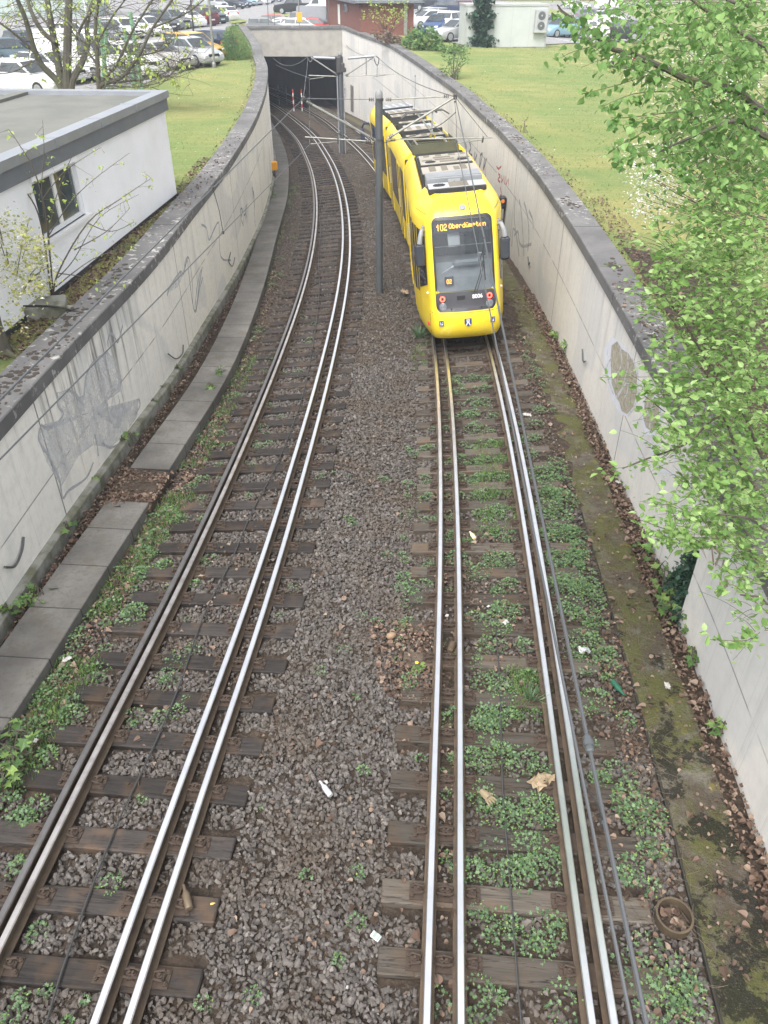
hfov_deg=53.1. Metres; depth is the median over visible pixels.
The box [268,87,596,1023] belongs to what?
rail
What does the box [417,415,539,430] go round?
sleeper
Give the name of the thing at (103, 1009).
rail
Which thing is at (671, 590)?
seedling
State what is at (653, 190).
blossom shrub
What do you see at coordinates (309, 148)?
sleeper
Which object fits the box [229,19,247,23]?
lawn
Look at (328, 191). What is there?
sleeper
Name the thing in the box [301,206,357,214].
sleeper
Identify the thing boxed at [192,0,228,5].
parked car
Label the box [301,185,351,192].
sleeper
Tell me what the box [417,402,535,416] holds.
sleeper
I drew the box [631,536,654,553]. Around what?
seedling
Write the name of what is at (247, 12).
parking lot
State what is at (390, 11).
young tree
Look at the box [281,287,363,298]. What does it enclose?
sleeper
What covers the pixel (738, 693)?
retaining wall
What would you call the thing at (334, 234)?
sleeper
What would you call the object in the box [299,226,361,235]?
sleeper
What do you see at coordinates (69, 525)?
seedling
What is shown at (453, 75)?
young tree
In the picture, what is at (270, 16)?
parked car
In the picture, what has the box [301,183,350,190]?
sleeper
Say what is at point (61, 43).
parked car
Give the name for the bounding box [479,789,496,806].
work glove
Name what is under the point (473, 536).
drink can
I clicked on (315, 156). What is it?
sleeper
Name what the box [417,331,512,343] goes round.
sleeper
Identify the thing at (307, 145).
sleeper
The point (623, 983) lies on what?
contact wire
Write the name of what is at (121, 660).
sleeper
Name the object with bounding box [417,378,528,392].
sleeper
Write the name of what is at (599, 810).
dropper
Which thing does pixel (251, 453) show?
sleeper
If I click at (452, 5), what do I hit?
parked car
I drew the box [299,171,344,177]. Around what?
sleeper
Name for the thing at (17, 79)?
parked car
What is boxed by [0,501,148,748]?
path
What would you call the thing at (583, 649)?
paper scrap
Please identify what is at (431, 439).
sleeper
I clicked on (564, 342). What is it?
seedling
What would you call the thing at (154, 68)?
parked car
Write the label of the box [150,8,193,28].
parked car
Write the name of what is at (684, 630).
seedling
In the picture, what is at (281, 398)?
sleeper
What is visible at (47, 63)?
parked car
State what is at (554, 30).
parked car
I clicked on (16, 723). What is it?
seedling
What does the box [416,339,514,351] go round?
sleeper
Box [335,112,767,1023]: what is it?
path
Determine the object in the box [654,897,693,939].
pipe ring
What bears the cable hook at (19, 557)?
attached to the retaining wall at (62, 452)
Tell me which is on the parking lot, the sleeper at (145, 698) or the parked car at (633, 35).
the parked car at (633, 35)
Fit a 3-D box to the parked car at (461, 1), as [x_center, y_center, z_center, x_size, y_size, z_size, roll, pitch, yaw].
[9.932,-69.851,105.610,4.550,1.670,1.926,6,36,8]
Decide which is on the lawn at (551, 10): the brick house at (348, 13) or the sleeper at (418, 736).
the brick house at (348, 13)
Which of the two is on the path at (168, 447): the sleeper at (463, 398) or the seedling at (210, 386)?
the seedling at (210, 386)
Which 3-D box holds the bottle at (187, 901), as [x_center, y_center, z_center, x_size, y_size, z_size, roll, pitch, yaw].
[-1.875,3.652,7.296,0.074,0.076,0.250,-15,38,-20]
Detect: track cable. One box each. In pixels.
[45,200,320,1023]
[495,625,521,1023]
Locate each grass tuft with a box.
[410,324,428,337]
[521,681,545,703]
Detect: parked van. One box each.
[305,0,325,5]
[594,0,622,9]
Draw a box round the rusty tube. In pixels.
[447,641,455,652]
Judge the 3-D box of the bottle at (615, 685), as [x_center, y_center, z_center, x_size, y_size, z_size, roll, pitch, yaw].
[2.910,2.188,9.555,0.070,0.072,0.250,-13,37,-17]
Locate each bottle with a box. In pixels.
[182,884,192,910]
[319,780,332,797]
[610,679,624,695]
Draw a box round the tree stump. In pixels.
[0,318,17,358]
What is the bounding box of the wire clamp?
[583,734,594,752]
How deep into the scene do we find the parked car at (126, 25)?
64.29 m
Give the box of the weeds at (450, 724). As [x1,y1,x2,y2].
[0,186,713,1023]
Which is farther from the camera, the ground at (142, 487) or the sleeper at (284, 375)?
the sleeper at (284, 375)
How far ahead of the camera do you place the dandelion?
9.97 m
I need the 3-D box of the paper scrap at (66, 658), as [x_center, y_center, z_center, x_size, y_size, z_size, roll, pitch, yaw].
[-4.152,1.916,10.058,0.146,0.042,0.079,-12,37,-17]
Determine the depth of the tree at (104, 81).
31.62 m
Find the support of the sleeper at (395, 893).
on the ballast bed
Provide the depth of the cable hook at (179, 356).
18.25 m
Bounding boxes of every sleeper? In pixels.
[0,820,236,861]
[0,881,220,926]
[0,952,203,1000]
[17,768,250,808]
[46,725,264,758]
[70,685,275,716]
[93,651,287,676]
[112,620,295,641]
[130,591,305,609]
[144,565,311,581]
[156,542,315,555]
[168,518,321,533]
[179,497,325,512]
[191,478,330,493]
[199,461,334,475]
[207,444,336,459]
[216,429,341,444]
[222,415,342,430]
[229,402,345,416]
[235,390,349,404]
[240,378,349,392]
[246,367,352,381]
[251,357,354,370]
[256,348,356,360]
[259,339,356,351]
[262,330,357,343]
[265,322,358,334]
[270,314,360,326]
[273,307,361,319]
[276,300,361,312]
[278,293,362,305]
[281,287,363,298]
[283,281,362,292]
[284,133,317,138]
[284,275,362,286]
[287,139,323,144]
[287,270,363,280]
[288,140,324,145]
[289,264,363,275]
[290,143,326,147]
[290,144,327,149]
[290,259,363,270]
[291,145,328,150]
[291,146,329,151]
[291,254,362,265]
[292,148,330,153]
[292,250,362,260]
[293,149,331,154]
[293,151,332,156]
[293,245,362,255]
[294,152,333,157]
[294,153,334,159]
[294,155,335,161]
[294,241,362,251]
[296,158,337,164]
[296,160,338,165]
[296,234,361,242]
[296,237,362,246]
[297,157,336,162]
[297,161,339,167]
[298,163,341,169]
[298,165,341,171]
[298,167,342,173]
[298,230,361,238]
[299,169,344,175]
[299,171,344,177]
[299,172,345,179]
[299,175,346,181]
[299,219,360,227]
[299,223,360,231]
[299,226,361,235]
[300,177,347,183]
[300,179,348,185]
[300,181,349,187]
[300,209,358,217]
[300,213,358,220]
[300,216,360,224]
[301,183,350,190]
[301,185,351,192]
[301,195,354,202]
[301,201,356,208]
[301,203,356,211]
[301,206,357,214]
[302,188,352,194]
[302,190,353,197]
[302,193,354,200]
[302,198,355,205]
[377,945,670,999]
[381,878,652,926]
[387,821,640,861]
[390,769,623,806]
[395,725,616,759]
[400,686,609,714]
[403,652,600,675]
[407,620,593,641]
[408,591,586,609]
[410,565,579,581]
[411,541,573,555]
[413,519,567,533]
[415,315,505,326]
[415,498,563,512]
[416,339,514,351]
[416,348,517,361]
[416,430,543,444]
[416,461,553,476]
[417,323,508,334]
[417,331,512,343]
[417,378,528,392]
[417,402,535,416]
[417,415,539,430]
[417,479,559,493]
[418,357,522,370]
[418,368,525,381]
[418,390,533,404]
[418,445,549,459]
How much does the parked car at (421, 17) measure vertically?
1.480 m
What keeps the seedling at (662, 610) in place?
on the leaf litter at (594, 438)
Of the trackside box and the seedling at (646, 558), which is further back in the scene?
the trackside box
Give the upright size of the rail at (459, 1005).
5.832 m
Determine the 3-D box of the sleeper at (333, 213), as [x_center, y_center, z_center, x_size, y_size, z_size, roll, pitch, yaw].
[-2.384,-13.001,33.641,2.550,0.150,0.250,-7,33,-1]
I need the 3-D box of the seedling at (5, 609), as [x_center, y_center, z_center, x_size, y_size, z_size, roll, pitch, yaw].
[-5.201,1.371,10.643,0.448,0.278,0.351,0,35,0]
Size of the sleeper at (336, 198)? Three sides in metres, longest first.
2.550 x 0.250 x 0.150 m
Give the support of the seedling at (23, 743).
on the ballast bed
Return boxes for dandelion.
[410,661,425,673]
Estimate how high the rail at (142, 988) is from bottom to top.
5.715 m
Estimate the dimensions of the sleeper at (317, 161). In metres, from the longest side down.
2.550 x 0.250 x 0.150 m
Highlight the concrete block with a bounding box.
[23,294,79,320]
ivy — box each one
[466,0,498,47]
[662,549,698,626]
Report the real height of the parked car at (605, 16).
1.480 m
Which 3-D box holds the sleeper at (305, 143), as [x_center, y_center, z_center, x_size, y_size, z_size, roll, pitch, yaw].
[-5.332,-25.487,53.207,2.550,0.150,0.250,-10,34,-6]
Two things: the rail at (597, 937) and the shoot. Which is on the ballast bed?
the rail at (597, 937)
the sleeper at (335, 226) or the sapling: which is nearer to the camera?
the sapling
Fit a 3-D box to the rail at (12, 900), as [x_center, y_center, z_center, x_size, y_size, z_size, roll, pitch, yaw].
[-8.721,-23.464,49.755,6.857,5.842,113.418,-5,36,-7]
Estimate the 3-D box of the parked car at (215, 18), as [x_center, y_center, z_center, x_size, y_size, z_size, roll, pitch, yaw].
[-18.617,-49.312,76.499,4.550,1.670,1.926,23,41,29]
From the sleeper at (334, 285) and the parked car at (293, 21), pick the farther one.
the parked car at (293, 21)
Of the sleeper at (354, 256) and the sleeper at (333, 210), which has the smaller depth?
the sleeper at (354, 256)
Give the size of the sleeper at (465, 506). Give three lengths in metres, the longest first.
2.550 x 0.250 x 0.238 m
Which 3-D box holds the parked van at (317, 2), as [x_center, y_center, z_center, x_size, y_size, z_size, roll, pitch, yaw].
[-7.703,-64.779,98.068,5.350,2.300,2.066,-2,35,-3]
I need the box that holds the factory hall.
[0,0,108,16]
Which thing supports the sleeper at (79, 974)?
on the ballast bed
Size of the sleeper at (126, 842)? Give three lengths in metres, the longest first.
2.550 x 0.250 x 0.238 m
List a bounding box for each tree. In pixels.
[0,0,138,88]
[24,0,225,96]
[360,0,408,35]
[437,42,470,79]
[544,0,767,283]
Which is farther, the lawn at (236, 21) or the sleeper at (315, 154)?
the lawn at (236, 21)
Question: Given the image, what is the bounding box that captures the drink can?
[469,531,475,539]
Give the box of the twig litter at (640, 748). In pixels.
[552,370,726,1023]
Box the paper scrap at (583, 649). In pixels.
[578,646,590,652]
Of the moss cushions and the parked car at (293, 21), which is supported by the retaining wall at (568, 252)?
the moss cushions
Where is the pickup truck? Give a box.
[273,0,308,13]
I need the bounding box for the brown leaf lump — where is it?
[386,632,395,638]
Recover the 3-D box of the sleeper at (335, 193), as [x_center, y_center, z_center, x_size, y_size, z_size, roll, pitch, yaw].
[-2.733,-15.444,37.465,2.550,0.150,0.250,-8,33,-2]
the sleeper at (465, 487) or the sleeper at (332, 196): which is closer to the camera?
the sleeper at (465, 487)
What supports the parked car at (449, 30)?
on the parking lot
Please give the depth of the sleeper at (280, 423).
16.02 m
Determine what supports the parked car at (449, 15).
on the parking lot
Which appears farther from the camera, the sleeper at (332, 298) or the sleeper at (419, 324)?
the sleeper at (332, 298)
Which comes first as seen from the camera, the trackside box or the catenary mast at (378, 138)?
the catenary mast at (378, 138)
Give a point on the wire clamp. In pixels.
(588, 743)
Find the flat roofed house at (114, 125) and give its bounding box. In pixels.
[0,88,177,337]
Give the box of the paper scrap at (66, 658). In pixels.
[62,656,71,661]
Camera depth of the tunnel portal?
69.82 m
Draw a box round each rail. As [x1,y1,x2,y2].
[0,113,318,977]
[0,114,315,936]
[89,103,344,1023]
[123,101,351,1023]
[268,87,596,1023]
[269,87,618,1023]
[269,92,467,1023]
[269,93,443,1023]
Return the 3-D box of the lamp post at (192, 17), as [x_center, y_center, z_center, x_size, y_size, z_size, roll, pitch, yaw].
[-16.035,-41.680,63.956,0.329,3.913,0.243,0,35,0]
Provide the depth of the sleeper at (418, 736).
8.95 m
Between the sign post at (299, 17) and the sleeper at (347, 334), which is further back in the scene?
the sign post at (299, 17)
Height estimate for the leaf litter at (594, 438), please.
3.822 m
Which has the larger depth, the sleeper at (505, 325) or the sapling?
the sleeper at (505, 325)
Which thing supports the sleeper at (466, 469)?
on the ballast bed
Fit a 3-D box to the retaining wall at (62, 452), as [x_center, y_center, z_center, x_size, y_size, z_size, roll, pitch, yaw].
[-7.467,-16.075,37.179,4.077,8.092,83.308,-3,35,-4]
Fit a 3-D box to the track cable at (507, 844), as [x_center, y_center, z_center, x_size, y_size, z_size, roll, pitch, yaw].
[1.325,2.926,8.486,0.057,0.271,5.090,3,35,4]
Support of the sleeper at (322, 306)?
on the ballast bed
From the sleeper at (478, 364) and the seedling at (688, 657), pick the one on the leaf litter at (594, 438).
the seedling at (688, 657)
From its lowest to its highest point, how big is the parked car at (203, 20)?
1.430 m
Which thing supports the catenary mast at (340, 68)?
on the ballast bed
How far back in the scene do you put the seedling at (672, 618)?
10.51 m
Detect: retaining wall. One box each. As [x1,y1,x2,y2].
[0,26,275,645]
[342,26,766,579]
[678,480,767,866]
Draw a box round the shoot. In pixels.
[518,115,527,132]
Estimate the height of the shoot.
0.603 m
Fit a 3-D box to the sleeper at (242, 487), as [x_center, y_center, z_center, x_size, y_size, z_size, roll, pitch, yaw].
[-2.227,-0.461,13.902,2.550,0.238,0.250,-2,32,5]
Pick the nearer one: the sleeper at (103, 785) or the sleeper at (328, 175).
the sleeper at (103, 785)
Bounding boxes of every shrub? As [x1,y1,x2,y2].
[0,201,64,356]
[220,22,252,60]
[370,29,402,44]
[400,24,443,50]
[434,41,467,54]
[590,184,767,662]
[599,8,767,249]
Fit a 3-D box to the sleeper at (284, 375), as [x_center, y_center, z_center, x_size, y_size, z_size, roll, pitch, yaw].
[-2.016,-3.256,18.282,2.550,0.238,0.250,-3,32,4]
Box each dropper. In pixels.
[211,186,223,233]
[580,779,607,827]
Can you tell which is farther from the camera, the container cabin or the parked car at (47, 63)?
the container cabin
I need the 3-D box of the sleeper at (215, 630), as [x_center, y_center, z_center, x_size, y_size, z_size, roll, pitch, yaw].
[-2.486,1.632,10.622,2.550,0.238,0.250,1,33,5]
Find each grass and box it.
[0,185,553,789]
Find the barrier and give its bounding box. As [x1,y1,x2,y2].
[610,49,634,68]
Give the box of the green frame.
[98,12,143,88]
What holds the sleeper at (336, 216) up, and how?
on the ballast bed
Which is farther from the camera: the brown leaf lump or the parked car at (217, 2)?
the parked car at (217, 2)
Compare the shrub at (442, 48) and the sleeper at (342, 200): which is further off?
the shrub at (442, 48)
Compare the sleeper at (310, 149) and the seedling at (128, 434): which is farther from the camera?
the sleeper at (310, 149)
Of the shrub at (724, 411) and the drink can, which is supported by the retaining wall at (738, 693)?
the shrub at (724, 411)
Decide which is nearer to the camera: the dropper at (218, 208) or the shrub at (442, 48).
the dropper at (218, 208)
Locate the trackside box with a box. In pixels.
[271,161,277,177]
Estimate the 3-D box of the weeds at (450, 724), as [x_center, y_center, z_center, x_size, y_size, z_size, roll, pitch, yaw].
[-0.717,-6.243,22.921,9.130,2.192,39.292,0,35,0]
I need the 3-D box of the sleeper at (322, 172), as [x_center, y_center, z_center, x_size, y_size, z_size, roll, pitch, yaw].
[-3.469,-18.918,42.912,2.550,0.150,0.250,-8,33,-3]
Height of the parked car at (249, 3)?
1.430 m
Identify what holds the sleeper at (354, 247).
on the ballast bed
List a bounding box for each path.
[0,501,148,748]
[130,122,288,478]
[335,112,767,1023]
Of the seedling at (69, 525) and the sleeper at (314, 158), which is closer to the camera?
the seedling at (69, 525)
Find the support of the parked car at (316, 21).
on the parking lot
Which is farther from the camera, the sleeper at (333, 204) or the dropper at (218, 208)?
the sleeper at (333, 204)
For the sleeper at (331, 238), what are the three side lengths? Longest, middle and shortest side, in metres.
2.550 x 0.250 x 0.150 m
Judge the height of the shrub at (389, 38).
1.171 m
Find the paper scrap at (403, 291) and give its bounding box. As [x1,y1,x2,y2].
[400,288,408,293]
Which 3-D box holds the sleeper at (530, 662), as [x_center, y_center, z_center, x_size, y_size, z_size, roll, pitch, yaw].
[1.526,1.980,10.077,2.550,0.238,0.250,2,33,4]
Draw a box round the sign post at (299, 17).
[297,0,301,24]
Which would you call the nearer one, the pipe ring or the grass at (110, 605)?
the pipe ring
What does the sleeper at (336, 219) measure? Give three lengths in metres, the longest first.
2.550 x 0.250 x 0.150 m
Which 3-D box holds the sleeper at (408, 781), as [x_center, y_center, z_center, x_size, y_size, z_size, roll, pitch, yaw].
[1.343,3.025,8.440,2.550,0.238,0.250,3,33,4]
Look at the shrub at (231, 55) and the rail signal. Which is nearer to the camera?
the rail signal
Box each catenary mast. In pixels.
[301,89,492,293]
[307,51,393,153]
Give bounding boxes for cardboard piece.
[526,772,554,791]
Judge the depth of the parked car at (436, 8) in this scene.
75.93 m
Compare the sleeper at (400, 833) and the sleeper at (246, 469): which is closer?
the sleeper at (400, 833)
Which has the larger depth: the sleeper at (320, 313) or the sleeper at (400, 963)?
the sleeper at (320, 313)
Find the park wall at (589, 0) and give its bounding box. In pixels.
[492,0,767,0]
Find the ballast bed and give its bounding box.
[0,87,767,1023]
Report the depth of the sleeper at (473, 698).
9.49 m
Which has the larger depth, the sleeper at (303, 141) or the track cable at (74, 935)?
the sleeper at (303, 141)
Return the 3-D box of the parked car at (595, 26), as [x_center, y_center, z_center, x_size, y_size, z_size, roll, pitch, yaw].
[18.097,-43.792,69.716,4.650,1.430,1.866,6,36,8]
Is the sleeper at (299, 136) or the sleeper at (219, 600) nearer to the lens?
the sleeper at (219, 600)
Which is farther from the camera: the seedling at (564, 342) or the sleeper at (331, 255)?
the sleeper at (331, 255)
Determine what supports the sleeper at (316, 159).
on the ballast bed
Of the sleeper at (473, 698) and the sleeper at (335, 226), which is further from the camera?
the sleeper at (335, 226)
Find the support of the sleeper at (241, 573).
on the ballast bed
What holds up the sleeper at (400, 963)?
on the ballast bed
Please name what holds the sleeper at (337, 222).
on the ballast bed
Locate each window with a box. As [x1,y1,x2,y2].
[29,155,92,244]
[343,3,347,12]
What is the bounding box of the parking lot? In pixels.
[0,0,681,88]
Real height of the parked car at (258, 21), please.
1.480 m
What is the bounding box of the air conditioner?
[533,10,547,37]
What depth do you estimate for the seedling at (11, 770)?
8.29 m
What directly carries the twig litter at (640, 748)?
on the path at (739, 998)
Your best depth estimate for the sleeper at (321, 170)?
43.36 m
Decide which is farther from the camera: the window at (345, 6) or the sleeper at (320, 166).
the window at (345, 6)
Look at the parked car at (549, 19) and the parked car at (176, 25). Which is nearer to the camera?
the parked car at (176, 25)
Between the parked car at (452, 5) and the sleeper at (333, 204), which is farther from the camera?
the parked car at (452, 5)
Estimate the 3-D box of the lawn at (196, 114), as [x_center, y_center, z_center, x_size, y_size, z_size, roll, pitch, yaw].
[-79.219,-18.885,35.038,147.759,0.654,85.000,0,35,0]
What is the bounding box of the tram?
[360,103,509,337]
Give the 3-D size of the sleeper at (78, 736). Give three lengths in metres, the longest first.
2.550 x 0.250 x 0.238 m
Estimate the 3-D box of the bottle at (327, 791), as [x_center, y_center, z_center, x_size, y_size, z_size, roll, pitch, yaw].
[-0.637,2.993,8.322,0.073,0.064,0.220,-23,41,-29]
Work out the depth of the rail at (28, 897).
9.38 m
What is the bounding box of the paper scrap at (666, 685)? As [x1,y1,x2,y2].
[664,682,670,689]
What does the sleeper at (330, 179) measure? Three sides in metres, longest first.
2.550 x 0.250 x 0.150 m
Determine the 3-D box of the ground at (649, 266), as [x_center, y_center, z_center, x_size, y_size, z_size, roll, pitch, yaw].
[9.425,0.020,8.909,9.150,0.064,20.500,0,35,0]
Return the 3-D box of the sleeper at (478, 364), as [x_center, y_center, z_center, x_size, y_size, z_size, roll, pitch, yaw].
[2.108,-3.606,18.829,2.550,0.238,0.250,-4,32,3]
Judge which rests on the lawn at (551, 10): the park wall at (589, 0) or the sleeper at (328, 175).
the park wall at (589, 0)
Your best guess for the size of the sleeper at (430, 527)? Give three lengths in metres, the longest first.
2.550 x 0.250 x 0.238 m
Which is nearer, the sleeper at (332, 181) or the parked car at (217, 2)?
the sleeper at (332, 181)
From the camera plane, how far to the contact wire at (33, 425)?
8.27 m
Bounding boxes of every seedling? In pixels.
[0,600,24,617]
[0,718,36,750]
[0,729,39,772]
[0,762,20,789]
[1,591,44,613]
[25,582,50,597]
[60,519,78,538]
[123,430,139,443]
[204,382,215,389]
[214,365,223,375]
[548,329,558,338]
[559,338,567,354]
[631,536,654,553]
[642,555,668,577]
[650,562,670,589]
[653,583,684,605]
[653,593,681,618]
[661,595,686,624]
[679,623,688,637]
[685,646,699,668]
[698,716,726,736]
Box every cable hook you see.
[3,537,24,568]
[168,345,183,358]
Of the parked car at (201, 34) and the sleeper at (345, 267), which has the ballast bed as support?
the sleeper at (345, 267)
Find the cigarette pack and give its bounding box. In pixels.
[370,931,381,941]
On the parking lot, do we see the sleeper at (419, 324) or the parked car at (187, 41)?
the parked car at (187, 41)
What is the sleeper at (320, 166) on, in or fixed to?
on the ballast bed
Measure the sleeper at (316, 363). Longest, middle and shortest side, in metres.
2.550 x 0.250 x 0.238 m
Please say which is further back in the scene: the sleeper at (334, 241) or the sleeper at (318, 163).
the sleeper at (318, 163)
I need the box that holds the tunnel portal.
[238,25,344,110]
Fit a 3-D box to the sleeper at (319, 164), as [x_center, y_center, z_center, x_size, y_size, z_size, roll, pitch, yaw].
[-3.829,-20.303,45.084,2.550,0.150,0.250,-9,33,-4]
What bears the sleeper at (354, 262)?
on the ballast bed
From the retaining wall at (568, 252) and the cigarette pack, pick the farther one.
the retaining wall at (568, 252)
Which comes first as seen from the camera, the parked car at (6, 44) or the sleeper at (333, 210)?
the sleeper at (333, 210)
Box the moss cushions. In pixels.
[0,135,697,413]
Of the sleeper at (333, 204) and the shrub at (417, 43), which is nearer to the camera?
the sleeper at (333, 204)
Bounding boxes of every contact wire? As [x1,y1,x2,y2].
[0,92,309,459]
[373,77,633,1023]
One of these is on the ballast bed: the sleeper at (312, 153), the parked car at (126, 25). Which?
the sleeper at (312, 153)
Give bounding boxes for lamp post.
[190,0,193,30]
[208,0,215,67]
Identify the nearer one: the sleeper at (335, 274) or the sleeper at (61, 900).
the sleeper at (61, 900)
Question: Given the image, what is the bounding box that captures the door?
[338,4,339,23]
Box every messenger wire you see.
[0,59,307,400]
[377,56,648,1023]
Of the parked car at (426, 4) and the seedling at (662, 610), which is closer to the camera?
the seedling at (662, 610)
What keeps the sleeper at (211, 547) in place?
on the ballast bed
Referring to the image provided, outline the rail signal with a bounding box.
[499,195,505,222]
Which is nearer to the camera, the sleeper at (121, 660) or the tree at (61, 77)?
the sleeper at (121, 660)
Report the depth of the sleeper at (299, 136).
56.32 m
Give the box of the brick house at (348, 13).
[326,0,424,34]
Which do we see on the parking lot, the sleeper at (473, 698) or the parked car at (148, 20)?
the parked car at (148, 20)
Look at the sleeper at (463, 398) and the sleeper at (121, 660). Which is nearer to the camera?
the sleeper at (121, 660)
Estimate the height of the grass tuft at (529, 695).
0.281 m
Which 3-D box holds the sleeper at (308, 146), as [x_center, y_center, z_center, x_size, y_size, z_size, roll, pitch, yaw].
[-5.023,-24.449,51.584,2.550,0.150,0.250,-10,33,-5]
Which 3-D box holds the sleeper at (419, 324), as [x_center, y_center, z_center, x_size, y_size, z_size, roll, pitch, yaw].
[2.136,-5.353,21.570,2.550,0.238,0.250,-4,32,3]
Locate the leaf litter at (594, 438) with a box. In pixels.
[0,56,767,1023]
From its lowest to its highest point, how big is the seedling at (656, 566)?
0.304 m
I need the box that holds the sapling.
[0,120,152,295]
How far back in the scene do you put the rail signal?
27.81 m
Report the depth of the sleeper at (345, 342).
19.85 m
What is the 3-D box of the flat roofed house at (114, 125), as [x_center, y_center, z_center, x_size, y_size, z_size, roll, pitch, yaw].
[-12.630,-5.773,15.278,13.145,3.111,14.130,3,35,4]
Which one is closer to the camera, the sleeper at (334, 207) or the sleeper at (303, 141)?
the sleeper at (334, 207)
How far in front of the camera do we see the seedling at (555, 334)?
20.13 m
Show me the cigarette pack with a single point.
(375, 936)
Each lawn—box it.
[0,29,255,372]
[228,1,767,47]
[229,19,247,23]
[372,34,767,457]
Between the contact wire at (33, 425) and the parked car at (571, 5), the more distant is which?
the parked car at (571, 5)
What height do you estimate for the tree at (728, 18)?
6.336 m
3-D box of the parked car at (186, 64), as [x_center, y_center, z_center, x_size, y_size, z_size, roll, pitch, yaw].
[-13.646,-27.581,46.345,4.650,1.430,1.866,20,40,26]
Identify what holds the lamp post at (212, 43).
on the lawn at (196, 114)
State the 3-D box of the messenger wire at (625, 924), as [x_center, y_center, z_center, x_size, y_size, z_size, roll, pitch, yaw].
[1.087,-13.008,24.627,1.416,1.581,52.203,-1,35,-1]
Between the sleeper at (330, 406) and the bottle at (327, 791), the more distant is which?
the sleeper at (330, 406)
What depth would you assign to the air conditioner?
55.56 m
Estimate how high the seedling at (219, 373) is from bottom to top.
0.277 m
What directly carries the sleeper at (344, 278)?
on the ballast bed
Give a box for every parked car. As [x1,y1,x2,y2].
[0,37,28,57]
[0,57,75,88]
[2,29,31,50]
[16,49,91,81]
[32,28,125,81]
[46,21,78,28]
[83,20,131,40]
[100,17,146,37]
[109,40,165,74]
[133,16,172,36]
[138,40,195,69]
[139,12,180,30]
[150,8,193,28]
[160,31,225,54]
[164,36,223,66]
[180,10,206,26]
[186,6,219,25]
[189,4,228,22]
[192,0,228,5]
[197,29,237,52]
[215,5,238,19]
[224,0,246,8]
[239,0,253,6]
[245,17,279,24]
[261,14,284,18]
[272,17,288,24]
[281,18,313,24]
[288,11,295,17]
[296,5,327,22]
[307,17,328,24]
[414,0,436,9]
[414,7,449,15]
[414,9,444,28]
[420,13,444,32]
[428,0,459,10]
[432,18,458,41]
[436,10,458,23]
[457,0,472,2]
[547,17,581,37]
[548,13,573,22]
[559,20,609,36]
[563,0,589,8]
[573,8,595,18]
[591,10,624,22]
[603,19,641,41]
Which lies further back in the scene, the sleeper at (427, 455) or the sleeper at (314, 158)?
the sleeper at (314, 158)
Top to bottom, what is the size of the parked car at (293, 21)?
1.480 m
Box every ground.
[99,468,172,519]
[623,247,767,461]
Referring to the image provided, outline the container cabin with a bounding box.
[458,2,549,47]
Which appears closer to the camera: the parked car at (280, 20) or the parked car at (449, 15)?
the parked car at (449, 15)
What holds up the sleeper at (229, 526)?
on the ballast bed
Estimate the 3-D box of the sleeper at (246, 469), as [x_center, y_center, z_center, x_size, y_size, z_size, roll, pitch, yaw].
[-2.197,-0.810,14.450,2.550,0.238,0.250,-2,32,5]
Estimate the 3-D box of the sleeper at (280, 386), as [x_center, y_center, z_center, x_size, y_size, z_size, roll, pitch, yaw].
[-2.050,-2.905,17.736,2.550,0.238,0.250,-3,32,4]
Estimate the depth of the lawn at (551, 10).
111.08 m

